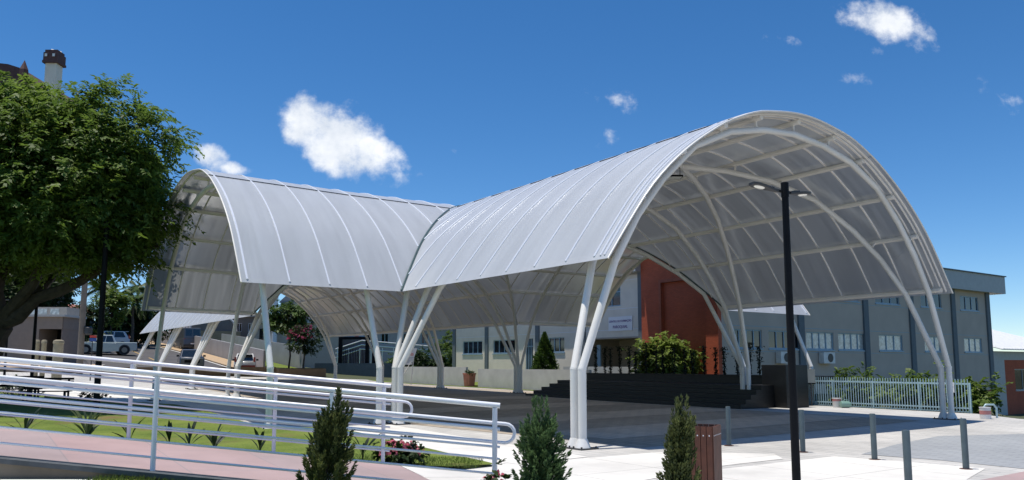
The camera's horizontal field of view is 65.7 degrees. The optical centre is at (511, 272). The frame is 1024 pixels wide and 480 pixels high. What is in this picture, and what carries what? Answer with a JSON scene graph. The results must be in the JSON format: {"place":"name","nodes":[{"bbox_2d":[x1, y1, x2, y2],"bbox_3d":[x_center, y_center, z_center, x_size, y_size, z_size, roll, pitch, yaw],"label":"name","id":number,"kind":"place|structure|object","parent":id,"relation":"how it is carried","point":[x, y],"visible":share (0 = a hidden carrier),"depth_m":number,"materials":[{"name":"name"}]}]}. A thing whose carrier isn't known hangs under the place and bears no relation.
{"place":"outdoors","nodes":[
{"label":"outdoors","id":0,"kind":"place"},
{"bbox_2d":[78,474,192,479],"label":"grass","id":1,"kind":"structure","parent":0,"point":[99,477],"depth_m":8.83,"materials":[{"name":"green plant"}]},
{"bbox_2d":[86,342,223,366],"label":"street","id":2,"kind":"structure","parent":0,"point":[149,353],"depth_m":73.51,"materials":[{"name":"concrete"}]},
{"bbox_2d":[84,335,137,354],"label":"pickup truck","id":3,"kind":"object","parent":2,"relation":"on","point":[110,344],"visible":0.66,"depth_m":73.30,"materials":[{"name":"silver metal"}]},
{"bbox_2d":[104,331,129,341],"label":"car","id":4,"kind":"object","parent":2,"relation":"on","point":[120,336],"visible":0.12,"depth_m":81.77,"materials":[{"name":"white paint"}]},
{"bbox_2d":[176,349,205,365],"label":"car","id":5,"kind":"object","parent":2,"relation":"on","point":[185,356],"visible":0.6,"depth_m":64.06,"materials":[{"name":"silver paint"}]},
{"bbox_2d":[232,353,257,366],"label":"car","id":6,"kind":"object","parent":2,"relation":"on","point":[249,360],"visible":0.45,"depth_m":64.90,"materials":[{"name":"white paint"}]},
{"bbox_2d":[138,340,233,366],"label":"pavement","id":7,"kind":"structure","parent":0,"point":[216,359],"depth_m":78.68,"materials":[{"name":"beige concrete"}]},
{"bbox_2d":[0,392,491,465],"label":"lawn","id":8,"kind":"structure","parent":0,"point":[230,442],"depth_m":20.55,"materials":[{"name":"green plant"}]},
{"bbox_2d":[0,376,43,396],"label":"park bench","id":9,"kind":"object","parent":8,"relation":"on","point":[22,386],"visible":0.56,"depth_m":30.84,"materials":[{"name":"black paint"}]},
{"bbox_2d":[4,407,46,428],"bbox_3d":[-7.580,2.360,12.357,0.553,0.550,0.417,6,-9,-41],"label":"strap leaf plant","id":10,"kind":"object","parent":8,"relation":"on","point":[28,423],"visible":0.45,"depth_m":12.39,"materials":[{"name":"green plant"}]},
{"bbox_2d":[29,306,37,396],"bbox_3d":[-20.053,2.509,32.930,0.570,5.555,0.133,0,-7,0],"label":"street lamp","id":11,"kind":"object","parent":8,"relation":"on","point":[34,334],"visible":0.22,"depth_m":32.87,"materials":[{"name":"black metal"}]},
{"bbox_2d":[18,378,73,403],"bbox_3d":[-17.480,4.439,29.741,1.700,0.975,0.560,1,-7,-11],"label":"park bench","id":12,"kind":"object","parent":8,"relation":"on","point":[64,392],"visible":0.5,"depth_m":29.82,"materials":[{"name":"black paint"}]},
{"bbox_2d":[59,405,108,433],"bbox_3d":[-6.614,2.366,12.309,0.669,0.650,0.546,-4,-8,33],"label":"strap leaf plant","id":13,"kind":"object","parent":8,"relation":"on","point":[89,428],"visible":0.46,"depth_m":12.31,"materials":[{"name":"green plant"}]},
{"bbox_2d":[92,221,109,407],"bbox_3d":[-14.215,1.507,27.006,0.760,6.605,0.320,0,-7,0],"label":"street lamp","id":14,"kind":"object","parent":8,"relation":"on","point":[100,334],"visible":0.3,"depth_m":26.97,"materials":[{"name":"black metal"}]},
{"bbox_2d":[0,70,205,356],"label":"broad tree","id":15,"kind":"object","parent":8,"relation":"on","point":[71,173],"visible":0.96,"depth_m":27.71,"materials":[{"name":"green plant"}]},
{"bbox_2d":[175,417,203,443],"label":"strap leaf plant","id":16,"kind":"object","parent":8,"relation":"on","point":[188,437],"visible":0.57,"depth_m":12.38,"materials":[{"name":"green plant"}]},
{"bbox_2d":[202,419,231,445],"bbox_3d":[-4.653,2.563,12.421,0.479,0.536,0.275,2,-7,-19],"label":"strap leaf plant","id":17,"kind":"object","parent":8,"relation":"on","point":[215,441],"visible":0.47,"depth_m":12.37,"materials":[{"name":"green plant"}]},
{"bbox_2d":[0,383,585,463],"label":"concrete path","id":18,"kind":"structure","parent":0,"point":[505,451],"depth_m":20.39,"materials":[{"name":"beige concrete"}]},
{"bbox_2d":[295,386,358,479],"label":"upright conifer","id":19,"kind":"object","parent":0,"point":[330,456],"visible":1,"depth_m":7.78,"materials":[{"name":"green plant"}]},
{"bbox_2d":[294,453,483,468],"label":"grass","id":20,"kind":"structure","parent":0,"point":[439,458],"depth_m":13.28,"materials":[{"name":"green plant"}]},
{"bbox_2d":[372,380,532,390],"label":"lawn","id":21,"kind":"structure","parent":0,"point":[460,386],"depth_m":55.09,"materials":[{"name":"green plant"}]},
{"bbox_2d":[463,370,475,386],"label":"planter","id":22,"kind":"object","parent":21,"relation":"on","point":[469,378],"visible":1,"depth_m":55.22,"materials":[{"name":"ceramic"}]},
{"bbox_2d":[0,372,1023,479],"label":"plaza","id":23,"kind":"structure","parent":0,"point":[853,442],"depth_m":19.58,"materials":[{"name":"beige concrete"}]},
{"bbox_2d":[39,340,46,377],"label":"stone post","id":24,"kind":"object","parent":23,"relation":"on","point":[43,345],"visible":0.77,"depth_m":44.69,"materials":[{"name":"beige stone"}]},
{"bbox_2d":[51,340,63,380],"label":"stone post","id":25,"kind":"object","parent":23,"relation":"on","point":[58,346],"visible":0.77,"depth_m":44.58,"materials":[{"name":"beige stone"}]},
{"bbox_2d":[0,455,255,479],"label":"retaining wall","id":26,"kind":"structure","parent":23,"relation":"on","point":[11,467],"depth_m":9.04,"materials":[{"name":"concrete"}]},
{"bbox_2d":[0,356,515,479],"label":"ramp railing","id":27,"kind":"object","parent":26,"relation":"on","point":[156,410],"visible":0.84,"depth_m":9.22,"materials":[{"name":"white metal"}]},
{"bbox_2d":[165,378,917,447],"bbox_3d":[-4.889,6.045,40.905,17.483,0.777,49.616,4,-8,-34],"label":"paver zone","id":28,"kind":"object","parent":23,"relation":"on","point":[452,392],"visible":0.49,"depth_m":27.43,"materials":[{"name":"grey concrete"}]},
{"bbox_2d":[307,396,540,404],"bbox_3d":[-3.546,5.784,36.099,11.834,0.070,2.408,5,-9,-39],"label":"paver band","id":29,"kind":"object","parent":28,"relation":"on","point":[463,398],"visible":0.6,"depth_m":37.35,"materials":[{"name":"concrete"}]},
{"bbox_2d":[386,401,626,413],"bbox_3d":[-0.098,5.289,31.213,11.834,0.021,2.408,5,-9,-39],"label":"paver band","id":30,"kind":"object","parent":28,"relation":"on","point":[469,408],"visible":0.7,"depth_m":30.62,"materials":[{"name":"grey concrete"}]},
{"bbox_2d":[441,407,724,424],"bbox_3d":[3.120,4.781,26.658,11.834,0.002,2.408,5,-9,-39],"label":"paver band","id":31,"kind":"object","parent":28,"relation":"on","point":[590,415],"visible":0.7,"depth_m":26.77,"materials":[{"name":"grey concrete"}]},
{"bbox_2d":[555,414,861,438],"bbox_3d":[5.993,4.312,22.593,11.834,0.001,2.408,5,-9,-39],"label":"paver band","id":32,"kind":"object","parent":28,"relation":"on","point":[633,431],"visible":0.71,"depth_m":21.98,"materials":[{"name":"grey concrete"}]},
{"bbox_2d":[134,110,959,450],"bbox_3d":[-6.000,2.308,41.040,25.088,8.276,49.938,5,-8,-35],"label":"canopy","id":33,"kind":"object","parent":23,"relation":"on","point":[574,248],"visible":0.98,"depth_m":25.28,"materials":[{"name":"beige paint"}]},
{"bbox_2d":[525,373,846,408],"bbox_3d":[7.660,5.465,37.908,7.250,1.248,13.900,5,-8,-35],"label":"stage","id":34,"kind":"object","parent":23,"relation":"on","point":[713,390],"visible":0.65,"depth_m":34.70,"materials":[{"name":"black stone"}]},
{"bbox_2d":[724,406,733,445],"bbox_3d":[4.550,3.226,16.660,0.200,0.818,0.195,0,-7,0],"label":"bollard","id":35,"kind":"object","parent":23,"relation":"on","point":[728,427],"visible":1,"depth_m":16.62,"materials":[{"name":"grey metal"}]},
{"bbox_2d":[762,365,808,407],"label":"granite pier","id":36,"kind":"structure","parent":23,"relation":"on","point":[776,376],"depth_m":31.34,"materials":[{"name":"black stone"}]},
{"bbox_2d":[799,410,806,452],"bbox_3d":[5.660,3.087,15.458,0.200,0.818,0.195,0,-7,0],"label":"bollard","id":37,"kind":"object","parent":23,"relation":"on","point":[802,432],"visible":0.92,"depth_m":15.42,"materials":[{"name":"grey metal"}]},
{"bbox_2d":[807,369,814,405],"bbox_3d":[12.050,4.736,32.682,0.920,1.500,0.080,0,-7,0],"label":"notice board","id":38,"kind":"object","parent":23,"relation":"on","point":[811,376],"visible":0.27,"depth_m":32.70,"materials":[{"name":"metal"}]},
{"bbox_2d":[869,413,880,459],"bbox_3d":[6.500,2.947,14.246,0.200,0.818,0.195,0,-7,0],"label":"bollard","id":39,"kind":"object","parent":23,"relation":"on","point":[873,436],"visible":1,"depth_m":14.21,"materials":[{"name":"grey metal"}]},
{"bbox_2d":[808,377,972,413],"bbox_3d":[14.298,4.669,30.576,0.066,1.210,6.660,4,-8,-33],"label":"picket fence","id":40,"kind":"object","parent":23,"relation":"on","point":[919,405],"visible":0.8,"depth_m":30.28,"materials":[{"name":"white metal"}]},
{"bbox_2d":[863,434,1023,467],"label":"paver patch","id":41,"kind":"object","parent":23,"relation":"on","point":[1005,450],"visible":0.85,"depth_m":15.85,"materials":[{"name":"grey concrete"}]},
{"bbox_2d":[979,407,991,418],"bbox_3d":[14.850,4.401,24.859,0.340,0.360,0.340,0,-7,0],"label":"paint tin","id":42,"kind":"object","parent":23,"relation":"on","point":[984,412],"visible":1,"depth_m":24.73,"materials":[{"name":"white metal"}]},
{"bbox_2d":[0,0,1023,351],"label":"sky","id":43,"kind":"structure","parent":0,"point":[452,102],"materials":[{"name":"blue"}]},
{"bbox_2d":[102,364,1023,418],"bbox_3d":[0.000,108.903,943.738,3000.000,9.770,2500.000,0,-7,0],"label":"ground","id":44,"kind":"structure","parent":0,"point":[1016,416],"depth_m":68.51,"materials":[{"name":"grey concrete"}]},
{"bbox_2d":[0,49,76,305],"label":"old church","id":45,"kind":"structure","parent":44,"relation":"on","point":[53,61],"depth_m":82.56,"materials":[{"name":"brown tile"}]},
{"bbox_2d":[3,273,81,306],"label":"leafy tree","id":46,"kind":"object","parent":44,"relation":"on","point":[9,290],"visible":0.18,"depth_m":67.64,"materials":[{"name":"green plant"}]},
{"bbox_2d":[3,307,86,362],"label":"garage building","id":47,"kind":"structure","parent":44,"relation":"on","point":[57,323],"depth_m":60.21,"materials":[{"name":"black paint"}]},
{"bbox_2d":[76,282,92,373],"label":"utility pole","id":48,"kind":"object","parent":44,"relation":"on","point":[84,331],"visible":0.69,"depth_m":55.79,"materials":[{"name":"concrete"}]},
{"bbox_2d":[73,301,112,352],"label":"leafy tree","id":49,"kind":"object","parent":44,"relation":"on","point":[89,310],"visible":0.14,"depth_m":75.99,"materials":[{"name":"green plant"}]},
{"bbox_2d":[80,278,124,311],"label":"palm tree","id":50,"kind":"object","parent":44,"relation":"on","point":[98,289],"visible":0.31,"depth_m":84.02,"materials":[{"name":"green plant"}]},
{"bbox_2d":[87,286,136,330],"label":"leafy tree","id":51,"kind":"object","parent":44,"relation":"on","point":[115,302],"visible":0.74,"depth_m":81.89,"materials":[{"name":"green plant"}]},
{"bbox_2d":[94,302,153,347],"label":"leafy tree","id":52,"kind":"object","parent":44,"relation":"on","point":[126,326],"visible":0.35,"depth_m":89.37,"materials":[{"name":"green plant"}]},
{"bbox_2d":[121,280,145,308],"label":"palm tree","id":53,"kind":"object","parent":44,"relation":"on","point":[137,288],"visible":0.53,"depth_m":94.80,"materials":[{"name":"green plant"}]},
{"bbox_2d":[123,289,152,341],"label":"palm tree","id":54,"kind":"object","parent":44,"relation":"on","point":[138,298],"visible":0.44,"depth_m":87.68,"materials":[{"name":"green plant"}]},
{"bbox_2d":[6,367,275,376],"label":"planter wall","id":55,"kind":"structure","parent":44,"relation":"on","point":[201,372],"depth_m":60.72,"materials":[{"name":"grey concrete"}]},
{"bbox_2d":[138,311,173,345],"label":"leafy tree","id":56,"kind":"object","parent":44,"relation":"on","point":[154,338],"visible":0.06,"depth_m":96.11,"materials":[{"name":"green plant"}]},
{"bbox_2d":[172,328,200,348],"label":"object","id":57,"kind":"object","parent":44,"relation":"on","point":[185,338],"visible":0.59,"depth_m":90.52,"materials":[{"name":"grey paint"}]},
{"bbox_2d":[170,319,239,340],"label":"arched shelter","id":58,"kind":"object","parent":44,"relation":"on","point":[224,327],"visible":0.2,"depth_m":104.91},
{"bbox_2d":[151,330,265,366],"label":"street wall","id":59,"kind":"structure","parent":44,"relation":"on","point":[218,348],"depth_m":80.55,"materials":[{"name":"concrete"}]},
{"bbox_2d":[233,315,259,336],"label":"row house","id":60,"kind":"structure","parent":44,"relation":"on","point":[243,326],"depth_m":111.92,"materials":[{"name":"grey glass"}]},
{"bbox_2d":[221,334,304,367],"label":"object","id":61,"kind":"object","parent":44,"relation":"on","point":[280,353],"visible":0.33,"depth_m":75.72,"materials":[{"name":"concrete"}]},
{"bbox_2d":[261,298,314,367],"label":"leafy tree","id":62,"kind":"object","parent":44,"relation":"on","point":[283,324],"visible":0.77,"depth_m":68.48,"materials":[{"name":"green plant"}]},
{"bbox_2d":[276,368,325,377],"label":"planter wall","id":63,"kind":"structure","parent":44,"relation":"on","point":[316,372],"depth_m":65.12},
{"bbox_2d":[282,321,325,367],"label":"blossom tree","id":64,"kind":"object","parent":63,"relation":"in","point":[304,339],"visible":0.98,"depth_m":65.92,"materials":[{"name":"green plant"}]},
{"bbox_2d":[250,296,364,367],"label":"church","id":65,"kind":"structure","parent":44,"relation":"on","point":[321,356],"depth_m":99.71,"materials":[{"name":"grey concrete"}]},
{"bbox_2d":[315,363,392,377],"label":"wall","id":66,"kind":"structure","parent":44,"relation":"on","point":[362,369],"depth_m":74.73,"materials":[{"name":"concrete"}]},
{"bbox_2d":[338,335,375,362],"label":"entrance gate","id":67,"kind":"structure","parent":44,"relation":"on","point":[340,352],"depth_m":75.55,"materials":[{"name":"grey metal"}]},
{"bbox_2d":[369,329,451,364],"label":"lilac house","id":68,"kind":"structure","parent":44,"relation":"on","point":[391,337],"depth_m":97.69,"materials":[{"name":"paint"}]},
{"bbox_2d":[405,348,431,366],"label":"bush","id":69,"kind":"object","parent":44,"relation":"on","point":[423,358],"visible":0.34,"depth_m":72.17,"materials":[{"name":"green plant"}]},
{"bbox_2d":[403,367,467,385],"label":"wall","id":70,"kind":"structure","parent":44,"relation":"on","point":[453,376],"depth_m":60.08,"materials":[{"name":"white paint"}]},
{"bbox_2d":[426,341,451,366],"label":"bush","id":71,"kind":"object","parent":44,"relation":"on","point":[448,354],"visible":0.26,"depth_m":75.10,"materials":[{"name":"green plant"}]},
{"bbox_2d":[431,330,451,363],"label":"bush","id":72,"kind":"object","parent":44,"relation":"on","point":[447,338],"visible":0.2,"depth_m":81.45,"materials":[{"name":"green plant"}]},
{"bbox_2d":[478,369,591,389],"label":"wall","id":73,"kind":"structure","parent":44,"relation":"on","point":[535,379],"depth_m":50.40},
{"bbox_2d":[511,394,572,479],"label":"upright conifer","id":74,"kind":"object","parent":44,"relation":"on","point":[539,448],"visible":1,"depth_m":8.26,"materials":[{"name":"green plant"}]},
{"bbox_2d":[530,331,559,369],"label":"conifer","id":75,"kind":"object","parent":44,"relation":"on","point":[541,360],"visible":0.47,"depth_m":51.86,"materials":[{"name":"green plant"}]},
{"bbox_2d":[563,367,642,372],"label":"wall","id":76,"kind":"structure","parent":44,"relation":"on","point":[613,370],"depth_m":47.94,"materials":[{"name":"grey concrete"}]},
{"bbox_2d":[621,331,708,373],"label":"broad palm shrub","id":77,"kind":"object","parent":44,"relation":"on","point":[667,343],"visible":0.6,"depth_m":44.84,"materials":[{"name":"green plant"}]},
{"bbox_2d":[452,256,1005,410],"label":"building","id":78,"kind":"structure","parent":44,"relation":"on","point":[884,336],"depth_m":53.39,"materials":[{"name":"grey paint"}]},
{"bbox_2d":[462,341,482,354],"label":"window","id":79,"kind":"structure","parent":78,"relation":"in","point":[469,347],"depth_m":65.59,"materials":[{"name":"blue glass"}]},
{"bbox_2d":[492,339,514,354],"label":"window","id":80,"kind":"structure","parent":78,"relation":"in","point":[499,348],"depth_m":62.15,"materials":[{"name":"blue glass"}]},
{"bbox_2d":[526,339,532,368],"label":"door","id":81,"kind":"structure","parent":78,"relation":"in","point":[529,351],"depth_m":59.05,"materials":[{"name":"blue glass"}]},
{"bbox_2d":[543,337,564,353],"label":"window","id":82,"kind":"structure","parent":78,"relation":"in","point":[557,343],"depth_m":56.36,"materials":[{"name":"blue glass"}]},
{"bbox_2d":[608,287,620,306],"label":"window","id":83,"kind":"structure","parent":78,"relation":"in","point":[615,301],"depth_m":51.69,"materials":[{"name":"blue glass"}]},
{"bbox_2d":[608,316,632,330],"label":"wall sign","id":84,"kind":"object","parent":78,"relation":"attached to","point":[622,323],"visible":1,"depth_m":50.96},
{"bbox_2d":[732,329,763,349],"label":"window","id":85,"kind":"structure","parent":78,"relation":"in","point":[754,336],"depth_m":46.27,"materials":[{"name":"blue glass"}]},
{"bbox_2d":[768,330,798,350],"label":"window","id":86,"kind":"structure","parent":78,"relation":"in","point":[777,339],"depth_m":47.76,"materials":[{"name":"blue glass"}]},
{"bbox_2d":[806,332,834,350],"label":"window","id":87,"kind":"structure","parent":78,"relation":"in","point":[820,341],"depth_m":50.08,"materials":[{"name":"blue glass"}]},
{"bbox_2d":[838,333,864,351],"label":"window","id":88,"kind":"structure","parent":78,"relation":"in","point":[852,342],"depth_m":52.04,"materials":[{"name":"blue glass"}]},
{"bbox_2d":[875,297,900,305],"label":"window","id":89,"kind":"structure","parent":78,"relation":"in","point":[886,301],"depth_m":55.12,"materials":[{"name":"blue glass"}]},
{"bbox_2d":[879,334,904,351],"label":"window","id":90,"kind":"structure","parent":78,"relation":"in","point":[887,343],"depth_m":54.80,"materials":[{"name":"clear glass"}]},
{"bbox_2d":[920,294,942,308],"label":"window","id":91,"kind":"structure","parent":78,"relation":"in","point":[924,303],"depth_m":58.67,"materials":[{"name":"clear glass"}]},
{"bbox_2d":[925,336,940,352],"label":"window","id":92,"kind":"structure","parent":78,"relation":"in","point":[934,340],"depth_m":58.19,"materials":[{"name":"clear glass"}]},
{"bbox_2d":[960,296,979,311],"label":"window","id":93,"kind":"structure","parent":78,"relation":"in","point":[967,303],"depth_m":61.74,"materials":[{"name":"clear glass"}]},
{"bbox_2d":[964,338,983,353],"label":"window","id":94,"kind":"structure","parent":78,"relation":"in","point":[972,345],"depth_m":61.50,"materials":[{"name":"clear glass"}]},
{"bbox_2d":[825,361,899,407],"bbox_3d":[14.567,4.978,33.157,2.677,2.529,2.625,4,-8,-29],"label":"bush","id":95,"kind":"object","parent":44,"relation":"on","point":[864,377],"visible":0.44,"depth_m":32.97,"materials":[{"name":"green plant"}]},
{"bbox_2d":[860,373,946,410],"bbox_3d":[15.636,5.059,31.705,3.200,2.108,2.435,-3,-7,28],"label":"bush","id":96,"kind":"object","parent":44,"relation":"on","point":[891,389],"visible":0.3,"depth_m":31.44,"materials":[{"name":"green plant"}]},
{"bbox_2d":[902,359,974,412],"bbox_3d":[16.398,4.585,30.584,2.980,2.455,2.570,0,-7,0],"label":"bush","id":97,"kind":"object","parent":44,"relation":"on","point":[909,370],"visible":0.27,"depth_m":30.25,"materials":[{"name":"green plant"}]},
{"bbox_2d":[944,372,1012,415],"bbox_3d":[16.704,4.748,28.761,2.341,2.331,2.631,0,-7,0],"label":"bush","id":98,"kind":"object","parent":44,"relation":"on","point":[980,396],"visible":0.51,"depth_m":28.40,"materials":[{"name":"green plant"}]},
{"bbox_2d":[992,330,1023,414],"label":"brick house","id":99,"kind":"structure","parent":44,"relation":"on","point":[1009,366],"depth_m":74.12,"materials":[{"name":"red brick"}]},
{"bbox_2d":[1014,369,1023,390],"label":"window","id":100,"kind":"structure","parent":99,"relation":"in","point":[1019,373],"depth_m":75.12,"materials":[{"name":"grey glass"}]},
{"bbox_2d":[416,452,782,479],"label":"concrete path","id":101,"kind":"structure","parent":0,"point":[643,466],"depth_m":13.35,"materials":[{"name":"white concrete"}]},
{"bbox_2d":[372,435,430,472],"bbox_3d":[-1.714,2.812,12.234,0.946,0.688,0.768,0,-7,0],"label":"flowering plant","id":102,"kind":"object","parent":101,"relation":"on","point":[401,457],"visible":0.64,"depth_m":12.13,"materials":[{"name":"pink plant"}]},
{"bbox_2d":[402,466,520,479],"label":"ramp landing","id":103,"kind":"object","parent":101,"relation":"on","point":[433,474],"visible":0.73,"depth_m":11.15,"materials":[{"name":"white concrete"}]},
{"bbox_2d":[0,428,428,479],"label":"ramp","id":104,"kind":"structure","parent":103,"relation":"on","point":[181,452],"depth_m":10.52,"materials":[{"name":"pink concrete"}]},
{"bbox_2d":[0,348,412,461],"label":"ramp railing","id":105,"kind":"object","parent":104,"relation":"on","point":[275,390],"visible":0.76,"depth_m":11.85,"materials":[{"name":"white metal"}]},
{"bbox_2d":[483,458,511,479],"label":"flowering plant","id":106,"kind":"object","parent":101,"relation":"on","point":[496,475],"visible":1,"depth_m":8.48,"materials":[{"name":"green plant"}]},
{"bbox_2d":[722,456,984,479],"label":"concrete path","id":107,"kind":"structure","parent":0,"point":[836,468],"depth_m":12.60,"materials":[{"name":"white concrete"}]},
{"bbox_2d":[655,394,701,479],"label":"upright conifer","id":108,"kind":"object","parent":107,"relation":"on","point":[679,453],"visible":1,"depth_m":7.99,"materials":[{"name":"green plant"}]},
{"bbox_2d":[691,424,721,479],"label":"litter bin","id":109,"kind":"object","parent":107,"relation":"on","point":[707,441],"visible":0.55,"depth_m":9.82,"materials":[{"name":"wood"}]},
{"bbox_2d":[749,182,810,479],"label":"street lamp","id":110,"kind":"object","parent":107,"relation":"on","point":[784,191],"visible":1,"depth_m":10.96,"materials":[{"name":"black metal"}]},
{"bbox_2d":[902,430,912,479],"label":"bollard","id":111,"kind":"object","parent":107,"relation":"on","point":[906,445],"visible":1,"depth_m":10.65,"materials":[{"name":"grey metal"}]},
{"bbox_2d":[959,418,972,469],"bbox_3d":[7.400,2.798,12.954,0.200,0.818,0.195,0,-7,0],"label":"bollard","id":112,"kind":"object","parent":107,"relation":"on","point":[964,444],"visible":1,"depth_m":12.92,"materials":[{"name":"grey metal"}]},
{"bbox_2d":[983,472,1023,479],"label":"pink path","id":113,"kind":"structure","parent":0,"point":[1017,476],"depth_m":11.93,"materials":[{"name":"concrete"}]},
{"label":"grass bank","id":114,"kind":"structure","parent":0,"visible":0},
{"bbox_2d":[335,340,429,362],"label":"trees","id":115,"kind":"object","parent":114,"relation":"on","point":[382,350],"visible":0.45,"depth_m":83.60,"materials":[{"name":"green plant"}]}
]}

